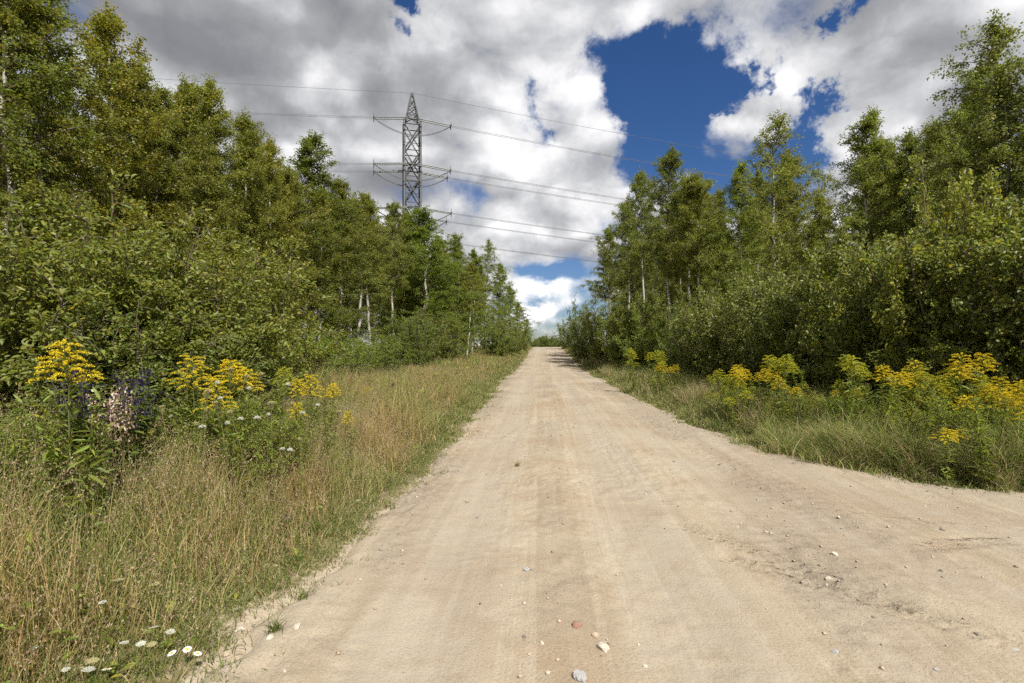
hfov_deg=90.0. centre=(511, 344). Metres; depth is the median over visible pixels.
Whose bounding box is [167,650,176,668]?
daisy
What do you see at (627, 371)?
goldenrod
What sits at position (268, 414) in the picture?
wild carrot
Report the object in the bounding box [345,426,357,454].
leafy stalk
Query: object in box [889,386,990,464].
leafy herb
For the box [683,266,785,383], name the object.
shrub
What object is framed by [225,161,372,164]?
power line
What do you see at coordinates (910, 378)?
goldenrod
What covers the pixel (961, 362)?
goldenrod
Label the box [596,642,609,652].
stone
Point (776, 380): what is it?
goldenrod
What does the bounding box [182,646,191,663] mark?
daisy
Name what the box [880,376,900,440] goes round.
leafy stalk
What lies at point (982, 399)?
goldenrod
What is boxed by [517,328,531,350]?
shrub
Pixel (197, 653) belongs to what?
daisy
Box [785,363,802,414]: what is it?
goldenrod
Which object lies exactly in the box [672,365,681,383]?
goldenrod
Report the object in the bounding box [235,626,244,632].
stone
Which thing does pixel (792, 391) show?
goldenrod
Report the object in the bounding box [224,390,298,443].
leafy herb
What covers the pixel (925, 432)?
leafy stalk
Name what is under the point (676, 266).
birch tree
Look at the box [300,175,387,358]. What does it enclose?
birch tree
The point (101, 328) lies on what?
shrub
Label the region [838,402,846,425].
leafy stalk
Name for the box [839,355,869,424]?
goldenrod
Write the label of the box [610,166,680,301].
birch tree
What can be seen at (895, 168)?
birch tree
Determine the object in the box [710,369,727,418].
goldenrod
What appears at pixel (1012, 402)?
goldenrod
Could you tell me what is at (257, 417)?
wild carrot
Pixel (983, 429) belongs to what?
leafy stalk
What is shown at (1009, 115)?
birch tree
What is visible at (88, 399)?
purple flower
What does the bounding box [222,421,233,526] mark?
wild carrot
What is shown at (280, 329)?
shrub
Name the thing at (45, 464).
leafy herb
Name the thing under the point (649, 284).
birch tree
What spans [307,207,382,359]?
birch tree
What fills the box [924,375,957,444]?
goldenrod
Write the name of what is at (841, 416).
leafy herb
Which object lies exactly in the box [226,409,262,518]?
wild carrot
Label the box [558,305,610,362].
shrub
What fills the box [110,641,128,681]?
wild carrot
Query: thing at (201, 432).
wild carrot
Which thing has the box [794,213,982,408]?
shrub
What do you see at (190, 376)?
goldenrod
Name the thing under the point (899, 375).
goldenrod
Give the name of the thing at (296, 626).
stone
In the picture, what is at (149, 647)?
wild carrot
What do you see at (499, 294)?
birch tree
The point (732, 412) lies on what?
goldenrod
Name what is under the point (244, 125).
birch tree
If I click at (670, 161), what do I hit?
birch tree
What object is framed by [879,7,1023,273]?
birch tree
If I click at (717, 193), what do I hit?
birch tree
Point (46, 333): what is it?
shrub
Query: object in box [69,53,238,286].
birch tree
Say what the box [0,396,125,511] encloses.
leafy herb
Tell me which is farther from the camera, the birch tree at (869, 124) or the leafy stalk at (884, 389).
the birch tree at (869, 124)
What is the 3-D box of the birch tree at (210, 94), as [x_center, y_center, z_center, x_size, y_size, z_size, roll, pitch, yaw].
[-9.262,-3.252,14.806,4.830,9.591,4.360,0,0,-32]
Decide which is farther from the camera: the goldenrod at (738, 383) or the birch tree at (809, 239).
the birch tree at (809, 239)
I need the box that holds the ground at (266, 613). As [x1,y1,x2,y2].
[0,345,987,682]
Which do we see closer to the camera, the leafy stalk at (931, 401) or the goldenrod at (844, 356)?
the leafy stalk at (931, 401)
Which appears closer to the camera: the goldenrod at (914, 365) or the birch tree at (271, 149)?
the goldenrod at (914, 365)
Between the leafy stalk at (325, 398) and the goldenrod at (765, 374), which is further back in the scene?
the goldenrod at (765, 374)
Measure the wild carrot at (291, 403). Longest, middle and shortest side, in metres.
1.076 x 0.162 x 0.090 m
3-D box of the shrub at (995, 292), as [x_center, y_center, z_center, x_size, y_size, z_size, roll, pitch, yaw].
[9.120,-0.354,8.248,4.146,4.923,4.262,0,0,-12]
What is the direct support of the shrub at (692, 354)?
on the ground at (266, 613)
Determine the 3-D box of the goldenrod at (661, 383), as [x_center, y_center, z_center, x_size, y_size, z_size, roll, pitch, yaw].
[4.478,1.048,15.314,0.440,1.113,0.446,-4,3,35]
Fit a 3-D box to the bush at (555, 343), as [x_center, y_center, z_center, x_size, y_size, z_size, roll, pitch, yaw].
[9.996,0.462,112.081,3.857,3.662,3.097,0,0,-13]
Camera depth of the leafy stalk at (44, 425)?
3.23 m
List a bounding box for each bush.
[528,339,539,346]
[537,335,553,346]
[549,339,561,346]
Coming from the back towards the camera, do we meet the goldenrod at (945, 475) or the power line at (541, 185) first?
the power line at (541, 185)
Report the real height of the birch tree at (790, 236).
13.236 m
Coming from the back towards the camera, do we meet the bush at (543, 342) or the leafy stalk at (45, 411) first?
the bush at (543, 342)
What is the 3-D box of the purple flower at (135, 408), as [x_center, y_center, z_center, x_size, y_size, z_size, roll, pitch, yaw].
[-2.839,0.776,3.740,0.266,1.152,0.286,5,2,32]
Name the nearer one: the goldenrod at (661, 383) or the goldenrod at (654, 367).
the goldenrod at (661, 383)
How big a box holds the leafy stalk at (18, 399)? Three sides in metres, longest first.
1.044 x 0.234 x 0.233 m
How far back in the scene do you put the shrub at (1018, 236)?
7.91 m
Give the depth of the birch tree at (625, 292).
57.24 m
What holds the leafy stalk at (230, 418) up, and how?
on the ground at (266, 613)
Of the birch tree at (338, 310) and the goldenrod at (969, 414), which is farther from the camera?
the birch tree at (338, 310)
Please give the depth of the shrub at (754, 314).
13.14 m
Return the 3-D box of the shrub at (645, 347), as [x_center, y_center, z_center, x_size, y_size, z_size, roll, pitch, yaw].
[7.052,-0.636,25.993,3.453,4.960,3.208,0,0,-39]
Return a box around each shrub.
[0,164,287,419]
[0,193,273,441]
[0,201,312,401]
[0,210,186,411]
[0,283,279,445]
[0,297,191,453]
[54,223,330,405]
[103,293,297,418]
[193,239,352,398]
[278,334,337,383]
[282,319,354,384]
[295,324,385,379]
[341,327,413,373]
[366,306,449,367]
[410,311,477,362]
[477,309,515,356]
[483,311,528,356]
[505,322,530,353]
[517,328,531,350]
[552,314,572,348]
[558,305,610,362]
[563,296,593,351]
[573,297,622,363]
[595,298,666,365]
[602,286,651,361]
[609,283,682,368]
[631,303,671,354]
[654,288,701,372]
[658,287,731,378]
[663,287,708,356]
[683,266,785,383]
[686,277,739,358]
[691,238,821,391]
[724,245,855,397]
[760,283,814,362]
[764,224,898,396]
[782,217,959,395]
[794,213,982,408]
[795,324,873,397]
[816,153,1023,403]
[842,192,1023,404]
[860,313,947,399]
[865,311,1023,412]
[868,193,1023,405]
[869,203,1023,376]
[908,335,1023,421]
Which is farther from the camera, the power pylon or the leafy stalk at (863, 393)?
the power pylon
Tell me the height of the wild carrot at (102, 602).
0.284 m
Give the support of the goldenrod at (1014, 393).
on the ground at (266, 613)
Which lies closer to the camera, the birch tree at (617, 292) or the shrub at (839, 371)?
the shrub at (839, 371)
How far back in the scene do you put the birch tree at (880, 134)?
26.78 m
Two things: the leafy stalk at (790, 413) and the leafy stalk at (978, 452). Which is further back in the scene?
the leafy stalk at (790, 413)
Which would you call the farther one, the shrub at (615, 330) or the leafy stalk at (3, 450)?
the shrub at (615, 330)
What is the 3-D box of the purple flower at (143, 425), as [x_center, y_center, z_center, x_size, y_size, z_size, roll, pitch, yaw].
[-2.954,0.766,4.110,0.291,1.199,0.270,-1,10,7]
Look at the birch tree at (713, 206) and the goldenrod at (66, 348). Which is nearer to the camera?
the goldenrod at (66, 348)
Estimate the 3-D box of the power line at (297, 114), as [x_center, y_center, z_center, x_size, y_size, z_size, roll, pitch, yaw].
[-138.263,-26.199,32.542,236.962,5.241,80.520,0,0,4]
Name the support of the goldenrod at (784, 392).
on the ground at (266, 613)
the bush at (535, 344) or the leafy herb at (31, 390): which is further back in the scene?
the bush at (535, 344)
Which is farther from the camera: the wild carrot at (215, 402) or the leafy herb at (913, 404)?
the leafy herb at (913, 404)
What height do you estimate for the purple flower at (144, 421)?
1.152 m
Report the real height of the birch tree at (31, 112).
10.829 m
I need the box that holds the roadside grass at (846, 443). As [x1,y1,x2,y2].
[567,348,1023,492]
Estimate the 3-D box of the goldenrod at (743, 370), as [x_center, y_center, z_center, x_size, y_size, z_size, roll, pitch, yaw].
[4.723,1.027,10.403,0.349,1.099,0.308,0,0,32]
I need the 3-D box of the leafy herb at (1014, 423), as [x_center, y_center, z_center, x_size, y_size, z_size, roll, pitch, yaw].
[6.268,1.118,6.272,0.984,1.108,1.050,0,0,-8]
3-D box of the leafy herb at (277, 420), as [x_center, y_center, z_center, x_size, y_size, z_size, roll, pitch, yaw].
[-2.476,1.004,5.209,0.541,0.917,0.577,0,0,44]
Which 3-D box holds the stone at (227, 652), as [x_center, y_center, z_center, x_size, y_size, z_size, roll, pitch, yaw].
[-1.479,1.592,2.642,0.049,0.026,0.046,14,-20,-16]
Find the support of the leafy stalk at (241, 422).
on the ground at (266, 613)
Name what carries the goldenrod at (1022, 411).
on the ground at (266, 613)
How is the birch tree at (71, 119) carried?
on the ground at (266, 613)
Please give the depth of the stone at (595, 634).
2.81 m
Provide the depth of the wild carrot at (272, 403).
4.11 m
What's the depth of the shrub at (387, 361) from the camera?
18.73 m
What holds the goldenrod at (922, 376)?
on the ground at (266, 613)
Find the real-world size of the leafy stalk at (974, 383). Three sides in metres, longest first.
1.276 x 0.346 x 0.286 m
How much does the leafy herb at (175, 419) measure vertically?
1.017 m
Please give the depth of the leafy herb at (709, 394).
11.90 m
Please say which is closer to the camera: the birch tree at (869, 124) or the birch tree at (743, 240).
the birch tree at (869, 124)
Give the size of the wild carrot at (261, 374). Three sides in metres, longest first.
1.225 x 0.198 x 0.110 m
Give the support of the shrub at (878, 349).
on the ground at (266, 613)
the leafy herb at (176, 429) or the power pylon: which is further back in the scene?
the power pylon
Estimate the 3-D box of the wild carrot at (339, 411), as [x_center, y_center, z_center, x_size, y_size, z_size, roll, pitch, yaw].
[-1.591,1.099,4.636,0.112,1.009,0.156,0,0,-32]
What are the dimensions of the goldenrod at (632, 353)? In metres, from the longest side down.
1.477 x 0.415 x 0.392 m
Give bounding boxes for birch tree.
[0,0,147,258]
[0,0,172,335]
[0,1,244,284]
[0,2,122,236]
[0,5,97,247]
[0,50,182,228]
[32,80,95,238]
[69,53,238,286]
[93,81,220,317]
[94,72,283,306]
[122,72,279,307]
[153,75,261,309]
[190,128,312,331]
[197,106,332,324]
[217,132,339,342]
[232,163,345,283]
[242,129,393,357]
[291,185,369,340]
[293,295,316,333]
[298,239,364,345]
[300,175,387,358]
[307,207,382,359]
[314,224,390,363]
[327,201,402,357]
[335,194,378,339]
[336,188,397,356]
[341,233,400,335]
[345,204,502,350]
[363,262,387,355]
[371,208,439,351]
[372,199,425,361]
[375,240,393,336]
[380,212,428,339]
[380,218,420,346]
[381,225,437,342]
[408,232,467,350]
[420,239,463,349]
[421,232,491,352]
[428,237,461,320]
[447,259,489,354]
[453,247,516,351]
[462,237,514,338]
[478,261,518,337]
[478,265,497,346]
[487,285,539,339]
[507,301,535,341]
[521,319,533,342]
[577,224,626,323]
[586,286,603,336]
[591,198,659,310]
[597,261,619,311]
[602,248,656,311]
[604,254,626,319]
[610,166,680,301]
[615,273,637,320]
[618,238,647,315]
[627,250,665,308]
[628,144,716,362]
[631,173,737,308]
[639,187,718,339]
[639,214,665,320]
[647,211,701,334]
[658,168,745,298]
[676,192,729,293]
[690,185,747,307]
[694,158,782,307]
[707,105,840,321]
[711,169,803,303]
[720,199,768,292]
[737,152,835,287]
[759,193,802,308]
[762,192,804,272]
[782,102,916,296]
[787,191,857,294]
[790,215,830,288]
[815,138,907,260]
[830,131,898,266]
[859,126,972,268]
[875,102,1001,242]
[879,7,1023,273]
[879,117,1006,255]
[887,146,907,234]
[888,115,965,285]
[900,54,1023,257]
[900,59,1022,221]
[955,91,1023,264]
[975,101,1023,244]
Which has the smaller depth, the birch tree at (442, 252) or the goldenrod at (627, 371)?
the goldenrod at (627, 371)
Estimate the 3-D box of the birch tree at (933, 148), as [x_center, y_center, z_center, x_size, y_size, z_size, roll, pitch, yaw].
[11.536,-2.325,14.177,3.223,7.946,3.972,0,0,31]
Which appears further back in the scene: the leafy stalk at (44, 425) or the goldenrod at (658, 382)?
the goldenrod at (658, 382)
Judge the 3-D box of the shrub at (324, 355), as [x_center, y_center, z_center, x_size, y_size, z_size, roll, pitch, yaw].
[-4.333,-0.077,8.612,2.579,3.284,2.776,0,0,22]
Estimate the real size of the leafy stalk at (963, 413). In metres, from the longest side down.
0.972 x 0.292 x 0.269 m
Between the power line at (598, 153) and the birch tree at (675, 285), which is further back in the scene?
the power line at (598, 153)
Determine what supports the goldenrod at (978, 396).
on the ground at (266, 613)
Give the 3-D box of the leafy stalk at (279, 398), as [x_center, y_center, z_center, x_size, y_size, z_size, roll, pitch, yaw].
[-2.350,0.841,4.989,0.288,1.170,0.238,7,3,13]
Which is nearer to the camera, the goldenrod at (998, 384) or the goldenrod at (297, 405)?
the goldenrod at (297, 405)
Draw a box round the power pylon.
[373,92,451,242]
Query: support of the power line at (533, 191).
hanging from the power pylon
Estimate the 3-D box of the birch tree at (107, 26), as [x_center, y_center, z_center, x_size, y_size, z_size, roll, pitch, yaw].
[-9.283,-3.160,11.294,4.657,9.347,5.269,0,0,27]
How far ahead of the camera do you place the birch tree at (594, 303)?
57.90 m
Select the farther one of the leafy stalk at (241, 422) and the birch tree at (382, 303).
the birch tree at (382, 303)
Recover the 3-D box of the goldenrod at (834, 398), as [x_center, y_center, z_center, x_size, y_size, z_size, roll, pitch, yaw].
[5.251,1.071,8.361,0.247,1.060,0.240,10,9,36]
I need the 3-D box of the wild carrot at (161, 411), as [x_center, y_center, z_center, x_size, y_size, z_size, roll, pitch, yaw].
[-2.542,0.935,3.848,0.145,1.012,0.126,-9,-10,-30]
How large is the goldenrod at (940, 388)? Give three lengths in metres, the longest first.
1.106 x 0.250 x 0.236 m
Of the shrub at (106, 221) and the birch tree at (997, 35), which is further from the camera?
the birch tree at (997, 35)
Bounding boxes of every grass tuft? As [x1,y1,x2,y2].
[255,606,291,634]
[292,584,317,600]
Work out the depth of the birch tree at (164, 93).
13.44 m
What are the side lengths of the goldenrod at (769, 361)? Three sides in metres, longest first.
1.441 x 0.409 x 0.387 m
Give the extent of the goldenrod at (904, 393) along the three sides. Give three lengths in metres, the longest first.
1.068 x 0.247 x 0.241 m
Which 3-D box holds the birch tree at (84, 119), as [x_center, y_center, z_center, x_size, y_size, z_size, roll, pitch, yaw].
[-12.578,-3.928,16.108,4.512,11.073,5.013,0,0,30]
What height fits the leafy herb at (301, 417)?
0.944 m
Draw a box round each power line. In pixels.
[22,69,404,92]
[74,106,372,118]
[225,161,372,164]
[414,93,851,172]
[448,177,659,211]
[448,221,619,245]
[451,170,799,224]
[452,126,849,195]
[454,213,625,238]
[463,244,593,261]
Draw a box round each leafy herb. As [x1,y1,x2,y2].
[0,388,75,444]
[0,388,80,455]
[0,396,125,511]
[0,399,71,482]
[7,395,124,449]
[16,415,93,493]
[146,394,213,476]
[150,390,208,456]
[152,397,216,463]
[156,402,222,485]
[161,382,227,449]
[172,383,309,499]
[187,398,274,487]
[195,394,299,485]
[195,407,271,464]
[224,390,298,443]
[245,403,293,441]
[263,393,328,450]
[275,408,315,483]
[283,398,328,444]
[290,396,338,430]
[311,395,349,433]
[703,387,726,403]
[758,396,798,420]
[785,388,831,412]
[802,386,872,424]
[838,408,876,432]
[876,391,951,442]
[880,386,948,440]
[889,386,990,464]
[924,377,1023,441]
[946,441,973,457]
[964,416,1023,462]
[972,390,1023,436]
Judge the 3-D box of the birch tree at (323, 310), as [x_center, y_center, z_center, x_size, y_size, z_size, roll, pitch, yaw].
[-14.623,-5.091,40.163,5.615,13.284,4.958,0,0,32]
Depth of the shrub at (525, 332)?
51.81 m
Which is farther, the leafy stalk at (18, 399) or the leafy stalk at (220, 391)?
the leafy stalk at (220, 391)
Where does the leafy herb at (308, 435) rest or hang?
on the ground at (266, 613)
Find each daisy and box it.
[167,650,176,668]
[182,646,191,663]
[192,651,201,673]
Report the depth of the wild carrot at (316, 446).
4.81 m
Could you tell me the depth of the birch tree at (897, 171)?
14.83 m
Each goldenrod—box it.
[25,338,103,552]
[165,354,219,470]
[193,378,236,480]
[210,359,251,442]
[228,368,265,413]
[271,367,298,452]
[287,378,309,424]
[287,402,307,461]
[299,374,327,440]
[324,383,340,440]
[342,411,354,441]
[624,359,631,381]
[625,347,639,388]
[627,350,638,388]
[645,352,652,390]
[650,350,659,381]
[654,351,667,384]
[654,366,663,390]
[655,362,666,389]
[663,367,674,392]
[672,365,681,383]
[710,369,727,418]
[720,379,731,411]
[720,386,733,419]
[723,397,739,427]
[724,376,734,409]
[726,367,743,413]
[729,370,751,409]
[730,364,745,410]
[732,382,752,415]
[736,368,753,405]
[736,391,753,427]
[745,387,759,409]
[752,372,763,402]
[757,368,772,398]
[759,355,787,414]
[762,370,779,400]
[768,357,788,412]
[770,375,788,422]
[771,354,795,422]
[775,361,797,416]
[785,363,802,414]
[785,387,802,418]
[825,379,845,428]
[836,354,860,419]
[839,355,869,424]
[839,390,849,414]
[847,366,870,417]
[851,389,870,424]
[852,362,875,405]
[867,365,898,429]
[881,371,914,422]
[897,360,935,408]
[898,384,914,422]
[901,372,926,427]
[904,396,919,408]
[905,389,919,411]
[908,371,934,433]
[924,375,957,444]
[928,383,950,440]
[928,427,963,485]
[935,352,986,419]
[937,369,958,442]
[939,385,957,408]
[942,362,978,443]
[946,428,979,469]
[948,395,982,449]
[957,405,976,443]
[958,386,995,410]
[962,375,988,418]
[966,352,1000,416]
[974,390,990,421]
[975,380,992,418]
[980,384,1000,431]
[981,387,1021,430]
[987,376,1011,411]
[994,394,1022,435]
[997,384,1023,427]
[1004,380,1023,406]
[1007,401,1023,435]
[1013,385,1023,432]
[1015,382,1023,452]
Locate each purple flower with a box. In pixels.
[44,363,108,487]
[51,381,103,493]
[101,372,149,496]
[110,366,161,493]
[116,369,164,492]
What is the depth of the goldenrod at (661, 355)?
16.22 m
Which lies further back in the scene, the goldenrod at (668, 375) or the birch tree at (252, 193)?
the birch tree at (252, 193)
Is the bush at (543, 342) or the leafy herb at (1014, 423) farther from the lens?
the bush at (543, 342)
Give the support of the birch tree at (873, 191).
on the ground at (266, 613)
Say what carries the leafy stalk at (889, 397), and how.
on the ground at (266, 613)
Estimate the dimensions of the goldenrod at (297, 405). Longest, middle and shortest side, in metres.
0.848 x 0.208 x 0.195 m
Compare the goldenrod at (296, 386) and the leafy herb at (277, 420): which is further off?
the goldenrod at (296, 386)
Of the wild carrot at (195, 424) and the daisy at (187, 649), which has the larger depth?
the wild carrot at (195, 424)
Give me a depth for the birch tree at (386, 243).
26.88 m
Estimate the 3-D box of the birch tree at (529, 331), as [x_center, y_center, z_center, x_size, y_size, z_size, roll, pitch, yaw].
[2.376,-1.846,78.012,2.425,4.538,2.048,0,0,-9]
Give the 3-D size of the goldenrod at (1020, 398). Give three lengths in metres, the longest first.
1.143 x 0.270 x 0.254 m
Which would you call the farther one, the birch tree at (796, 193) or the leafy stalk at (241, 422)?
the birch tree at (796, 193)
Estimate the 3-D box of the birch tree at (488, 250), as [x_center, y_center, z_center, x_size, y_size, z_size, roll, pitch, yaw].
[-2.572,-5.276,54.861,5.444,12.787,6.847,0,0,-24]
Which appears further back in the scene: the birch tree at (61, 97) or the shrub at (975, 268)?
the birch tree at (61, 97)
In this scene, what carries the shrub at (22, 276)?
on the ground at (266, 613)
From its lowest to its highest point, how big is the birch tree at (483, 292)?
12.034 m
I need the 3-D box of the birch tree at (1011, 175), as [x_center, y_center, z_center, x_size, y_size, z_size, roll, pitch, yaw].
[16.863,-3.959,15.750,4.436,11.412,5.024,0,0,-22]
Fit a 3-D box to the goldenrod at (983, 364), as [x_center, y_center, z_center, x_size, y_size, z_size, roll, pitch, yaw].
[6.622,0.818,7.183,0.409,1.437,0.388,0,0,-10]
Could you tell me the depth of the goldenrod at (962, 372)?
6.78 m
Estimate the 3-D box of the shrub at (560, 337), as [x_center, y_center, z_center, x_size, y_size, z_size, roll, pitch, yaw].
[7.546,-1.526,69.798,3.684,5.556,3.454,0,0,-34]
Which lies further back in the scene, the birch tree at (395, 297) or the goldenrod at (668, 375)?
the birch tree at (395, 297)
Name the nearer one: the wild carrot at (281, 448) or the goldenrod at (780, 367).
the wild carrot at (281, 448)
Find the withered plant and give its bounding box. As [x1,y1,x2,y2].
[82,379,135,505]
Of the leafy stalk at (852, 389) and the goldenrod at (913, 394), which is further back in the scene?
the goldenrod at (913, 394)
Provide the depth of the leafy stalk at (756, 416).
8.75 m
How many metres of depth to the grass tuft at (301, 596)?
3.18 m
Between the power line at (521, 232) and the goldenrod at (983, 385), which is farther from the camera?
the power line at (521, 232)
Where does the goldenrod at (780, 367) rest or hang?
on the ground at (266, 613)
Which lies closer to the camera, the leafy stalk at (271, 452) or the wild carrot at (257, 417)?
the wild carrot at (257, 417)
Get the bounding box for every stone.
[220,650,229,656]
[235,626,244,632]
[266,634,273,639]
[293,623,300,629]
[572,621,581,627]
[573,669,586,682]
[592,632,598,637]
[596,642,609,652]
[830,649,838,654]
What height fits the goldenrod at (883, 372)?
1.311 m
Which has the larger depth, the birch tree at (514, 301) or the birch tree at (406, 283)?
the birch tree at (514, 301)
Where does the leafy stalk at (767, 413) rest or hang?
on the ground at (266, 613)
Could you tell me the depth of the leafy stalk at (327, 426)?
5.31 m
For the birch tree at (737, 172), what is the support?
on the ground at (266, 613)
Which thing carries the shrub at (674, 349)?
on the ground at (266, 613)
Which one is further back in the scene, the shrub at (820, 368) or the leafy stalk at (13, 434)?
the shrub at (820, 368)
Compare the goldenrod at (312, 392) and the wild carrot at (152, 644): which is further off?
the goldenrod at (312, 392)
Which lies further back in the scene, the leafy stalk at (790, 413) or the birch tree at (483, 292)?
the birch tree at (483, 292)
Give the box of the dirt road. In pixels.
[200,347,1023,682]
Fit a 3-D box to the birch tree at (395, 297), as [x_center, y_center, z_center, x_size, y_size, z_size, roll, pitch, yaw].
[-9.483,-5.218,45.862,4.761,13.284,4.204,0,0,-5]
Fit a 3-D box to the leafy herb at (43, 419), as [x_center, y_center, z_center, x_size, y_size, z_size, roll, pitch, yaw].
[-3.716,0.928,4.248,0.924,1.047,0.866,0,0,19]
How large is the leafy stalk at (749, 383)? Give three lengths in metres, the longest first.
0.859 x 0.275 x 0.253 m
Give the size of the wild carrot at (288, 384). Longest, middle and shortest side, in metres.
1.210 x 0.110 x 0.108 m
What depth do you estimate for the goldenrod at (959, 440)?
6.18 m
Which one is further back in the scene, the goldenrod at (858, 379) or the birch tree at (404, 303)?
the birch tree at (404, 303)
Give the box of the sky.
[0,0,1023,344]
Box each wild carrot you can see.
[60,666,70,682]
[74,666,95,682]
[82,657,100,682]
[95,600,107,642]
[97,578,123,636]
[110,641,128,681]
[130,626,159,670]
[134,640,154,676]
[136,641,177,681]
[148,581,177,622]
[159,405,185,523]
[161,629,178,666]
[179,421,199,528]
[188,389,212,498]
[189,424,205,539]
[192,391,210,491]
[200,374,250,472]
[212,401,246,512]
[215,381,233,478]
[216,417,243,524]
[218,396,229,505]
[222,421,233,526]
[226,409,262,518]
[241,372,262,437]
[241,386,251,514]
[248,415,263,546]
[262,413,271,534]
[266,383,290,469]
[267,401,290,515]
[267,448,292,540]
[274,447,284,533]
[289,402,317,496]
[292,437,315,539]
[294,411,306,517]
[304,404,319,499]
[331,410,343,512]
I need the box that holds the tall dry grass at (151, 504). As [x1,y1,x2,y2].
[0,346,531,682]
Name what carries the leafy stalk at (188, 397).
on the ground at (266, 613)
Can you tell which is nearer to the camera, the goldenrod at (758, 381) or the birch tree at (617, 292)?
the goldenrod at (758, 381)
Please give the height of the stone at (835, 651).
0.028 m
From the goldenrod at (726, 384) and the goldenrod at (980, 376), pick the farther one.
the goldenrod at (726, 384)
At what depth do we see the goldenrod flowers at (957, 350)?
8.04 m
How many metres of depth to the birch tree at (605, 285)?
70.42 m
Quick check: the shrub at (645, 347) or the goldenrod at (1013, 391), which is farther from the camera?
the shrub at (645, 347)
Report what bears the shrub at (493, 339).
on the ground at (266, 613)
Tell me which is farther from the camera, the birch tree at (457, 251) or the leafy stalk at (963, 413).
the birch tree at (457, 251)
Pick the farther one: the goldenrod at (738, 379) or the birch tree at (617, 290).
the birch tree at (617, 290)
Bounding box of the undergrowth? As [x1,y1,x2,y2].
[0,347,1019,682]
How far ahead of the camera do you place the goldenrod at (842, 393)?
8.65 m
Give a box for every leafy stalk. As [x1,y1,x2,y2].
[0,414,45,516]
[0,420,28,521]
[5,393,37,515]
[16,389,62,461]
[19,363,74,534]
[31,385,67,504]
[37,419,77,559]
[54,373,91,473]
[63,387,115,543]
[75,419,117,542]
[178,372,193,435]
[205,400,241,482]
[213,365,225,419]
[217,406,255,507]
[224,394,255,497]
[246,396,262,487]
[261,392,283,446]
[262,416,283,501]
[266,372,287,451]
[289,409,308,488]
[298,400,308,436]
[317,387,330,440]
[318,417,336,472]
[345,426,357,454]
[747,380,756,402]
[751,407,763,431]
[760,401,771,431]
[785,397,797,431]
[796,371,808,420]
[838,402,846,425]
[843,386,857,434]
[845,379,873,438]
[851,383,871,422]
[863,385,877,430]
[870,387,890,434]
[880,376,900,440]
[880,380,897,432]
[889,394,902,436]
[910,386,939,457]
[918,416,932,455]
[921,376,965,462]
[955,404,985,481]
[961,383,1006,488]
[963,369,982,409]
[963,398,996,488]
[964,416,982,452]
[989,397,1012,456]
[1015,416,1023,485]
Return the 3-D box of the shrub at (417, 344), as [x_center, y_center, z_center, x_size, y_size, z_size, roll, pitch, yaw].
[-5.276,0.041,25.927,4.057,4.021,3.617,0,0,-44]
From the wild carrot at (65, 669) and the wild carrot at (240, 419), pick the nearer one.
the wild carrot at (65, 669)
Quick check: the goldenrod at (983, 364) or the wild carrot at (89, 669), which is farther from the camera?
the goldenrod at (983, 364)
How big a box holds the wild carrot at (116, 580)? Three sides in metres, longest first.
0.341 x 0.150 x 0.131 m
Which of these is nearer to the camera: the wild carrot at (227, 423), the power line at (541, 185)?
the wild carrot at (227, 423)
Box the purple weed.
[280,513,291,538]
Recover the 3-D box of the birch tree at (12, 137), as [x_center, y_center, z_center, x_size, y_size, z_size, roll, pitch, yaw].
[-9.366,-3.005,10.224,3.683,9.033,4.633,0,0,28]
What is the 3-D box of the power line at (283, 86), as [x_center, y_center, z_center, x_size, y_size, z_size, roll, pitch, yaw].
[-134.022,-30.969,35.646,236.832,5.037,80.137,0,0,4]
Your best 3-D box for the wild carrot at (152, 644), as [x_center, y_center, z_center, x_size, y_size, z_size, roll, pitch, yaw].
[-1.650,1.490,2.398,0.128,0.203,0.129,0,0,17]
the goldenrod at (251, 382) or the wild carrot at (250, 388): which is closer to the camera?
the wild carrot at (250, 388)
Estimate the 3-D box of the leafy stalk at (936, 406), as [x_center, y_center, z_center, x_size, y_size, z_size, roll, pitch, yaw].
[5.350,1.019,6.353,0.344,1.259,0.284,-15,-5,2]
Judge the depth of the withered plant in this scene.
3.68 m
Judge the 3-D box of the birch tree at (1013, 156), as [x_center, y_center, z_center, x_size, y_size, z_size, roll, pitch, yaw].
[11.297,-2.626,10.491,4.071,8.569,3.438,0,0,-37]
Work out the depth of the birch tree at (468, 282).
41.16 m
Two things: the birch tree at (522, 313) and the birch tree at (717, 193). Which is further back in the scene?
the birch tree at (522, 313)
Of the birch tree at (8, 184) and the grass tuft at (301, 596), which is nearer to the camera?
the grass tuft at (301, 596)
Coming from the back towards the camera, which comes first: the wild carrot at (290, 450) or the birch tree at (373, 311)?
the birch tree at (373, 311)
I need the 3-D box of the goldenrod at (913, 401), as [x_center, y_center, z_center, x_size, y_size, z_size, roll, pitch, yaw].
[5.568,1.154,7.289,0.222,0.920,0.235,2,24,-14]
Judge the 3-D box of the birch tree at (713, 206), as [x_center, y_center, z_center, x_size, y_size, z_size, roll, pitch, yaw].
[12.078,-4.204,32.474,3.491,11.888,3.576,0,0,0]
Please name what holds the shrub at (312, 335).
on the ground at (266, 613)
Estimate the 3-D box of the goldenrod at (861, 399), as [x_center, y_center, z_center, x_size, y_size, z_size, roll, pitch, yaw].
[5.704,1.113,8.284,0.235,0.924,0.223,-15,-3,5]

